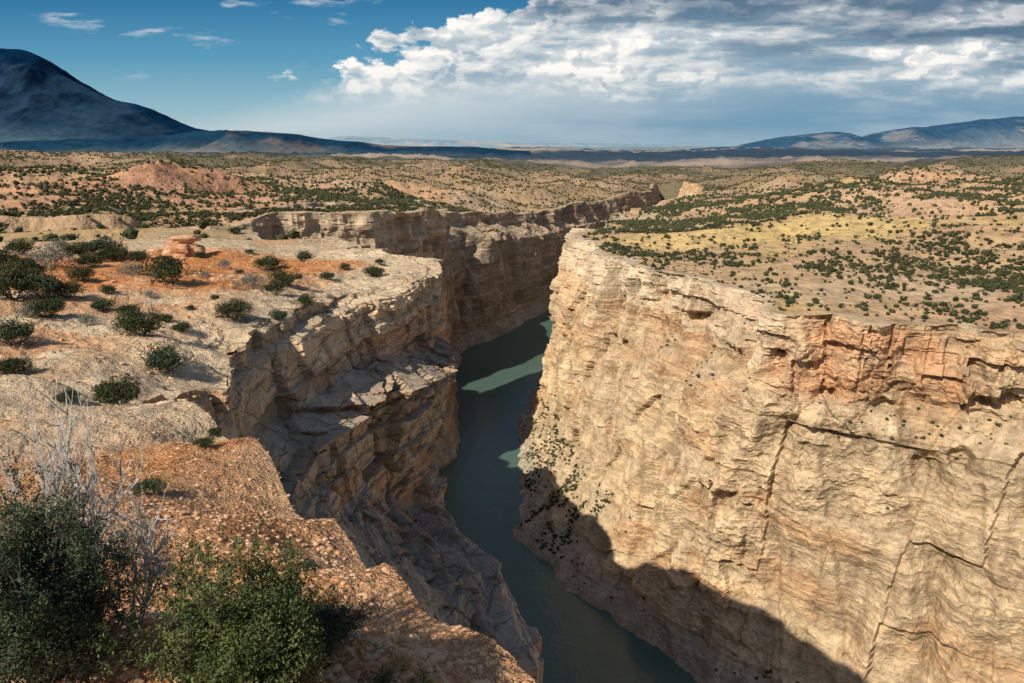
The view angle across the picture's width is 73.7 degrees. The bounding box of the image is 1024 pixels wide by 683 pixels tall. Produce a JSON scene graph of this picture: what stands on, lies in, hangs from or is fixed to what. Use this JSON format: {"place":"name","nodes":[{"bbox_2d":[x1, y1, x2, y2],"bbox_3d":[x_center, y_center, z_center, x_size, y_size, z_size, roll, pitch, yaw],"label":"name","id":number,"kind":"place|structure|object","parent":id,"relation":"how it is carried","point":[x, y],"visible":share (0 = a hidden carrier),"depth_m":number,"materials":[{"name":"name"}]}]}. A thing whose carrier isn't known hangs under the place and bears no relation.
{"place":"outdoors","nodes":[
{"label":"outdoors","id":0,"kind":"place"},
{"bbox_2d":[0,48,208,142],"bbox_3d":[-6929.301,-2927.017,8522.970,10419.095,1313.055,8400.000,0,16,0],"label":"mountain","id":1,"kind":"structure","parent":0,"point":[41,98],"depth_m":7573.65,"materials":[{"name":"blue stone"}]},
{"bbox_2d":[0,130,530,155],"bbox_3d":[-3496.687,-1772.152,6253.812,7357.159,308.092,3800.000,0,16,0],"label":"mountain","id":2,"kind":"structure","parent":0,"point":[222,141],"depth_m":5725.46,"materials":[{"name":"stone"}]},
{"bbox_2d":[0,248,543,682],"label":"cliff","id":3,"kind":"structure","parent":0,"point":[338,409],"depth_m":46.75,"materials":[{"name":"stone"}]},
{"bbox_2d":[192,434,217,448],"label":"shrub","id":4,"kind":"object","parent":3,"relation":"on","point":[206,442],"visible":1,"depth_m":14.48,"materials":[{"name":"green plant"}]},
{"bbox_2d":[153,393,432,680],"bbox_3d":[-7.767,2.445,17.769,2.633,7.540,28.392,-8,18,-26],"label":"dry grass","id":5,"kind":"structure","parent":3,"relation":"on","point":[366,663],"depth_m":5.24,"materials":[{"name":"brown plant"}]},
{"bbox_2d":[131,184,660,474],"bbox_3d":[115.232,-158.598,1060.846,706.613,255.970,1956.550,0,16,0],"label":"cliff","id":6,"kind":"structure","parent":0,"point":[497,272],"depth_m":881.44,"materials":[{"name":"beige stone"}]},
{"bbox_2d":[0,146,1023,682],"bbox_3d":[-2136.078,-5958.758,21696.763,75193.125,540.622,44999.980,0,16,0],"label":"ground","id":7,"kind":"structure","parent":0,"point":[68,356],"depth_m":382.18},
{"bbox_2d":[0,210,7,215],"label":"juniper tree","id":8,"kind":"object","parent":7,"relation":"on","point":[3,212],"visible":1,"depth_m":332.02,"materials":[{"name":"green plant"}]},
{"bbox_2d":[0,249,27,266],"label":"shrub","id":9,"kind":"object","parent":7,"relation":"on","point":[5,258],"visible":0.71,"depth_m":61.96,"materials":[{"name":"green plant"}]},
{"bbox_2d":[0,353,35,375],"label":"shrub","id":10,"kind":"object","parent":7,"relation":"on","point":[11,365],"visible":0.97,"depth_m":27.05,"materials":[{"name":"green plant"}]},
{"bbox_2d":[2,237,36,254],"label":"shrub","id":11,"kind":"object","parent":7,"relation":"on","point":[22,245],"visible":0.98,"depth_m":71.41,"materials":[{"name":"green plant"}]},
{"bbox_2d":[0,313,43,346],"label":"shrub","id":12,"kind":"object","parent":7,"relation":"on","point":[10,332],"visible":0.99,"depth_m":32.20,"materials":[{"name":"green plant"}]},
{"bbox_2d":[0,260,45,299],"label":"shrub","id":13,"kind":"object","parent":7,"relation":"on","point":[5,284],"visible":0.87,"depth_m":42.95,"materials":[{"name":"green plant"}]},
{"bbox_2d":[7,302,41,318],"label":"shrub","id":14,"kind":"object","parent":7,"relation":"on","point":[23,310],"visible":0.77,"depth_m":37.14,"materials":[{"name":"grey plant"}]},
{"bbox_2d":[5,257,55,275],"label":"shrub","id":15,"kind":"object","parent":7,"relation":"on","point":[31,263],"visible":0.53,"depth_m":51.32,"materials":[{"name":"green plant"}]},
{"bbox_2d":[7,264,62,301],"bbox_3d":[-30.270,-3.650,43.755,2.837,2.674,3.063,2,16,5],"label":"shrub","id":16,"kind":"object","parent":7,"relation":"on","point":[48,280],"visible":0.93,"depth_m":43.44,"materials":[{"name":"green plant"}]},
{"bbox_2d":[24,293,66,317],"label":"shrub","id":17,"kind":"object","parent":7,"relation":"on","point":[54,305],"visible":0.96,"depth_m":37.38,"materials":[{"name":"green plant"}]},
{"bbox_2d":[24,242,80,267],"bbox_3d":[-43.562,-7.888,64.341,4.833,2.830,4.505,-14,21,-40],"label":"shrub","id":18,"kind":"object","parent":7,"relation":"on","point":[56,255],"visible":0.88,"depth_m":64.03,"materials":[{"name":"grey plant"}]},
{"bbox_2d":[39,236,75,251],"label":"shrub","id":19,"kind":"object","parent":7,"relation":"on","point":[59,245],"visible":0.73,"depth_m":77.97,"materials":[{"name":"grey plant"}]},
{"bbox_2d":[52,389,79,402],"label":"shrub","id":20,"kind":"object","parent":7,"relation":"on","point":[60,397],"visible":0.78,"depth_m":21.16,"materials":[{"name":"green plant"}]},
{"bbox_2d":[45,279,88,300],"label":"shrub","id":21,"kind":"object","parent":7,"relation":"on","point":[69,288],"visible":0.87,"depth_m":44.41,"materials":[{"name":"green plant"}]},
{"bbox_2d":[0,444,148,682],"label":"bush","id":22,"kind":"object","parent":7,"relation":"on","point":[50,598],"visible":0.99,"depth_m":4.14,"materials":[{"name":"green plant"}]},
{"bbox_2d":[59,241,94,258],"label":"shrub","id":23,"kind":"object","parent":7,"relation":"on","point":[79,249],"visible":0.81,"depth_m":70.43,"materials":[{"name":"green plant"}]},
{"bbox_2d":[64,264,96,281],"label":"shrub","id":24,"kind":"object","parent":7,"relation":"on","point":[81,273],"visible":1,"depth_m":50.89,"materials":[{"name":"green plant"}]},
{"bbox_2d":[75,313,97,326],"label":"shrub","id":25,"kind":"object","parent":7,"relation":"on","point":[84,320],"visible":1,"depth_m":36.86,"materials":[{"name":"grey plant"}]},
{"bbox_2d":[69,252,107,267],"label":"shrub","id":26,"kind":"object","parent":7,"relation":"on","point":[95,258],"visible":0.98,"depth_m":67.77,"materials":[{"name":"green plant"}]},
{"bbox_2d":[0,352,179,576],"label":"bush","id":27,"kind":"object","parent":7,"relation":"on","point":[91,484],"visible":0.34,"depth_m":4.88,"materials":[{"name":"grey plant"}]},
{"bbox_2d":[77,228,125,254],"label":"shrub","id":28,"kind":"object","parent":7,"relation":"on","point":[96,242],"visible":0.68,"depth_m":73.60,"materials":[{"name":"green plant"}]},
{"bbox_2d":[89,294,119,312],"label":"shrub","id":29,"kind":"object","parent":7,"relation":"on","point":[100,305],"visible":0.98,"depth_m":41.16,"materials":[{"name":"green plant"}]},
{"bbox_2d":[93,283,117,293],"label":"shrub","id":30,"kind":"object","parent":7,"relation":"on","point":[107,289],"visible":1,"depth_m":46.82,"materials":[{"name":"green plant"}]},
{"bbox_2d":[92,243,132,260],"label":"shrub","id":31,"kind":"object","parent":7,"relation":"on","point":[111,253],"visible":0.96,"depth_m":72.69,"materials":[{"name":"green plant"}]},
{"bbox_2d":[90,371,148,405],"bbox_3d":[-13.205,1.720,22.885,1.585,1.336,1.741,-3,16,-10],"label":"shrub","id":32,"kind":"object","parent":7,"relation":"on","point":[109,390],"visible":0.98,"depth_m":22.67,"materials":[{"name":"green plant"}]},
{"bbox_2d":[115,302,141,315],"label":"shrub","id":33,"kind":"object","parent":7,"relation":"on","point":[129,307],"visible":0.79,"depth_m":40.63,"materials":[{"name":"green plant"}]},
{"bbox_2d":[113,259,150,275],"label":"shrub","id":34,"kind":"object","parent":7,"relation":"on","point":[132,266],"visible":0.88,"depth_m":56.91,"materials":[{"name":"grey plant"}]},
{"bbox_2d":[109,299,165,337],"bbox_3d":[-19.821,-1.112,36.320,2.640,1.925,2.883,-14,21,-39],"label":"shrub","id":35,"kind":"object","parent":7,"relation":"on","point":[135,321],"visible":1,"depth_m":36.04,"materials":[{"name":"green plant"}]},
{"bbox_2d":[90,489,186,629],"bbox_3d":[-2.785,1.581,4.905,0.817,1.261,0.894,14,21,40],"label":"bush","id":36,"kind":"object","parent":7,"relation":"on","point":[152,554],"visible":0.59,"depth_m":4.97,"materials":[{"name":"grey plant"}]},
{"bbox_2d":[127,248,149,260],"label":"shrub","id":37,"kind":"object","parent":7,"relation":"on","point":[139,255],"visible":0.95,"depth_m":73.05,"materials":[{"name":"green plant"}]},
{"bbox_2d":[129,465,170,497],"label":"shrub","id":38,"kind":"object","parent":7,"relation":"on","point":[148,484],"visible":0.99,"depth_m":11.72,"materials":[{"name":"green plant"}]},
{"bbox_2d":[142,289,158,298],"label":"shrub","id":39,"kind":"object","parent":7,"relation":"on","point":[149,293],"visible":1,"depth_m":47.47,"materials":[{"name":"grey plant"}]},
{"bbox_2d":[136,337,193,376],"bbox_3d":[-16.114,0.703,31.731,2.263,2.070,2.443,-11,19,-33],"label":"shrub","id":40,"kind":"object","parent":7,"relation":"on","point":[165,356],"visible":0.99,"depth_m":31.29,"materials":[{"name":"green plant"}]},
{"bbox_2d":[160,311,175,321],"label":"shrub","id":41,"kind":"object","parent":7,"relation":"on","point":[168,317],"visible":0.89,"depth_m":40.68,"materials":[{"name":"green plant"}]},
{"bbox_2d":[135,255,204,285],"bbox_3d":[-25.913,-5.340,51.757,3.855,2.679,4.108,8,18,25],"label":"shrub","id":42,"kind":"object","parent":7,"relation":"on","point":[172,267],"visible":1,"depth_m":51.12,"materials":[{"name":"green plant"}]},
{"bbox_2d":[143,234,205,258],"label":"boulder","id":43,"kind":"object","parent":7,"relation":"on","point":[181,245],"visible":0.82,"depth_m":76.62,"materials":[{"name":"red stone"}]},
{"bbox_2d":[170,321,192,332],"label":"shrub","id":44,"kind":"object","parent":7,"relation":"on","point":[182,326],"visible":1,"depth_m":39.71,"materials":[{"name":"green plant"}]},
{"bbox_2d":[185,304,194,309],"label":"shrub","id":45,"kind":"object","parent":7,"relation":"on","point":[190,307],"visible":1,"depth_m":43.53,"materials":[{"name":"green plant"}]},
{"bbox_2d":[192,251,206,257],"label":"shrub","id":46,"kind":"object","parent":7,"relation":"on","point":[200,253],"visible":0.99,"depth_m":76.55,"materials":[{"name":"green plant"}]},
{"bbox_2d":[195,270,212,277],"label":"shrub","id":47,"kind":"object","parent":7,"relation":"on","point":[203,273],"visible":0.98,"depth_m":58.30,"materials":[{"name":"grey plant"}]},
{"bbox_2d":[81,515,333,682],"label":"bush","id":48,"kind":"object","parent":7,"relation":"on","point":[267,635],"visible":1,"depth_m":4.16,"materials":[{"name":"green plant"}]},
{"bbox_2d":[206,426,221,435],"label":"shrub","id":49,"kind":"object","parent":7,"relation":"on","point":[213,430],"visible":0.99,"depth_m":18.98,"materials":[{"name":"green plant"}]},
{"bbox_2d":[209,294,220,298],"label":"shrub","id":50,"kind":"object","parent":7,"relation":"on","point":[213,296],"visible":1,"depth_m":46.45,"materials":[{"name":"green plant"}]},
{"bbox_2d":[214,258,231,267],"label":"shrub","id":51,"kind":"object","parent":7,"relation":"on","point":[222,261],"visible":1,"depth_m":67.06,"materials":[{"name":"grey plant"}]},
{"bbox_2d":[212,298,253,323],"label":"shrub","id":52,"kind":"object","parent":7,"relation":"on","point":[228,309],"visible":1,"depth_m":43.46,"materials":[{"name":"green plant"}]},
{"bbox_2d":[235,268,243,273],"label":"shrub","id":53,"kind":"object","parent":7,"relation":"on","point":[239,271],"visible":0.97,"depth_m":59.65,"materials":[{"name":"green plant"}]},
{"bbox_2d":[245,248,254,253],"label":"shrub","id":54,"kind":"object","parent":7,"relation":"on","point":[250,250],"visible":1,"depth_m":82.76,"materials":[{"name":"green plant"}]},
{"bbox_2d":[231,269,268,288],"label":"shrub","id":55,"kind":"object","parent":7,"relation":"on","point":[249,279],"visible":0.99,"depth_m":53.10,"materials":[{"name":"grey plant"}]},
{"bbox_2d":[0,257,527,682],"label":"gravel","id":56,"kind":"structure","parent":7,"relation":"on","point":[437,656],"depth_m":7.04,"materials":[{"name":"beige gravel"}]},
{"bbox_2d":[350,660,404,682],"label":"bush","id":57,"kind":"object","parent":56,"relation":"on","point":[387,674],"visible":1,"depth_m":4.81,"materials":[{"name":"green plant"}]},
{"bbox_2d":[393,661,441,682],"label":"bush","id":58,"kind":"object","parent":56,"relation":"on","point":[423,677],"visible":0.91,"depth_m":5.06,"materials":[{"name":"green plant"}]},
{"bbox_2d":[252,255,287,272],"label":"shrub","id":59,"kind":"object","parent":7,"relation":"on","point":[268,262],"visible":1,"depth_m":68.20,"materials":[{"name":"green plant"}]},
{"bbox_2d":[259,279,287,294],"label":"shrub","id":60,"kind":"object","parent":7,"relation":"on","point":[278,285],"visible":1,"depth_m":51.62,"materials":[{"name":"green plant"}]},
{"bbox_2d":[268,306,290,319],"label":"shrub","id":61,"kind":"object","parent":7,"relation":"on","point":[278,313],"visible":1,"depth_m":45.78,"materials":[{"name":"green plant"}]},
{"bbox_2d":[264,267,302,286],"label":"shrub","id":62,"kind":"object","parent":7,"relation":"on","point":[284,277],"visible":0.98,"depth_m":55.95,"materials":[{"name":"green plant"}]},
{"bbox_2d":[289,293,316,306],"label":"shrub","id":63,"kind":"object","parent":7,"relation":"on","point":[305,299],"visible":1,"depth_m":48.89,"materials":[{"name":"green plant"}]},
{"bbox_2d":[294,249,315,261],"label":"shrub","id":64,"kind":"object","parent":7,"relation":"on","point":[302,256],"visible":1,"depth_m":77.95,"materials":[{"name":"green plant"}]},
{"bbox_2d":[318,271,334,279],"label":"shrub","id":65,"kind":"object","parent":7,"relation":"on","point":[326,275],"visible":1,"depth_m":62.10,"materials":[{"name":"green plant"}]},
{"bbox_2d":[291,580,380,677],"bbox_3d":[-1.369,2.132,5.008,0.773,0.562,0.825,0,16,0],"label":"bush","id":66,"kind":"object","parent":7,"relation":"on","point":[337,627],"visible":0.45,"depth_m":5.03,"materials":[{"name":"green plant"}]},
{"bbox_2d":[339,262,350,269],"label":"shrub","id":67,"kind":"object","parent":7,"relation":"on","point":[344,266],"visible":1,"depth_m":68.69,"materials":[{"name":"green plant"}]},
{"bbox_2d":[361,263,384,276],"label":"shrub","id":68,"kind":"object","parent":7,"relation":"on","point":[374,271],"visible":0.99,"depth_m":66.92,"materials":[{"name":"green plant"}]},
{"bbox_2d":[374,258,385,265],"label":"shrub","id":69,"kind":"object","parent":7,"relation":"on","point":[376,261],"visible":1,"depth_m":73.26,"materials":[{"name":"green plant"}]},
{"bbox_2d":[0,149,1023,682],"bbox_3d":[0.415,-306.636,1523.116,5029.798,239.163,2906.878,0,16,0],"label":"juniper scrub","id":70,"kind":"object","parent":7,"relation":"on","point":[96,201],"visible":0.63,"depth_m":568.80,"materials":[{"name":"green plant"}]},
{"bbox_2d":[812,298,818,303],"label":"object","id":71,"kind":"object","parent":7,"relation":"on","point":[815,300],"visible":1,"depth_m":308.87,"materials":[{"name":"green plant"}]},
{"bbox_2d":[873,293,881,299],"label":"juniper tree","id":72,"kind":"object","parent":7,"relation":"on","point":[876,295],"visible":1,"depth_m":316.89,"materials":[{"name":"green plant"}]},
{"bbox_2d":[921,314,928,318],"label":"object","id":73,"kind":"object","parent":7,"relation":"on","point":[923,316],"visible":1,"depth_m":284.77,"materials":[{"name":"green plant"}]},
{"bbox_2d":[924,281,933,284],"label":"juniper tree","id":74,"kind":"object","parent":7,"relation":"on","point":[929,282],"visible":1,"depth_m":334.26,"materials":[{"name":"green plant"}]},
{"bbox_2d":[941,307,951,311],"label":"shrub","id":75,"kind":"object","parent":7,"relation":"on","point":[946,309],"visible":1,"depth_m":290.02,"materials":[{"name":"green plant"}]},
{"bbox_2d":[949,310,958,315],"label":"juniper tree","id":76,"kind":"object","parent":7,"relation":"on","point":[953,313],"visible":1,"depth_m":284.54,"materials":[{"name":"green plant"}]},
{"bbox_2d":[962,317,972,322],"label":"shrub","id":77,"kind":"object","parent":7,"relation":"on","point":[968,320],"visible":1,"depth_m":276.17,"materials":[{"name":"green plant"}]},
{"bbox_2d":[989,322,1000,327],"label":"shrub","id":78,"kind":"object","parent":7,"relation":"on","point":[995,325],"visible":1,"depth_m":271.59,"materials":[{"name":"green plant"}]},
{"bbox_2d":[1015,324,1023,328],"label":"juniper tree","id":79,"kind":"object","parent":7,"relation":"on","point":[1020,326],"visible":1,"depth_m":269.58,"materials":[{"name":"green plant"}]},
{"bbox_2d":[0,0,1023,145],"label":"sky","id":80,"kind":"structure","parent":0,"point":[661,72],"materials":[{"name":"blue"}]},
{"bbox_2d":[329,136,729,147],"bbox_3d":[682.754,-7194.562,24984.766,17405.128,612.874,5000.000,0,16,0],"label":"hill","id":81,"kind":"structure","parent":0,"point":[398,141],"depth_m":24206.93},
{"bbox_2d":[438,310,697,682],"bbox_3d":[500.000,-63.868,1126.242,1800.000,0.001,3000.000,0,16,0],"label":"river water","id":82,"kind":"structure","parent":0,"point":[498,381],"depth_m":478.28,"materials":[{"name":"teal liquid"}]},
{"bbox_2d":[512,181,1023,682],"bbox_3d":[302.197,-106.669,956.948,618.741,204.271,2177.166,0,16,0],"label":"cliff","id":83,"kind":"structure","parent":0,"point":[764,527],"depth_m":307.89,"materials":[{"name":"stone"}]},
{"bbox_2d":[694,116,1023,149],"bbox_3d":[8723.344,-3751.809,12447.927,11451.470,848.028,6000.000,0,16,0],"label":"mountain","id":84,"kind":"structure","parent":0,"point":[1007,132],"depth_m":11501.85,"materials":[{"name":"blue stone"}]}
]}

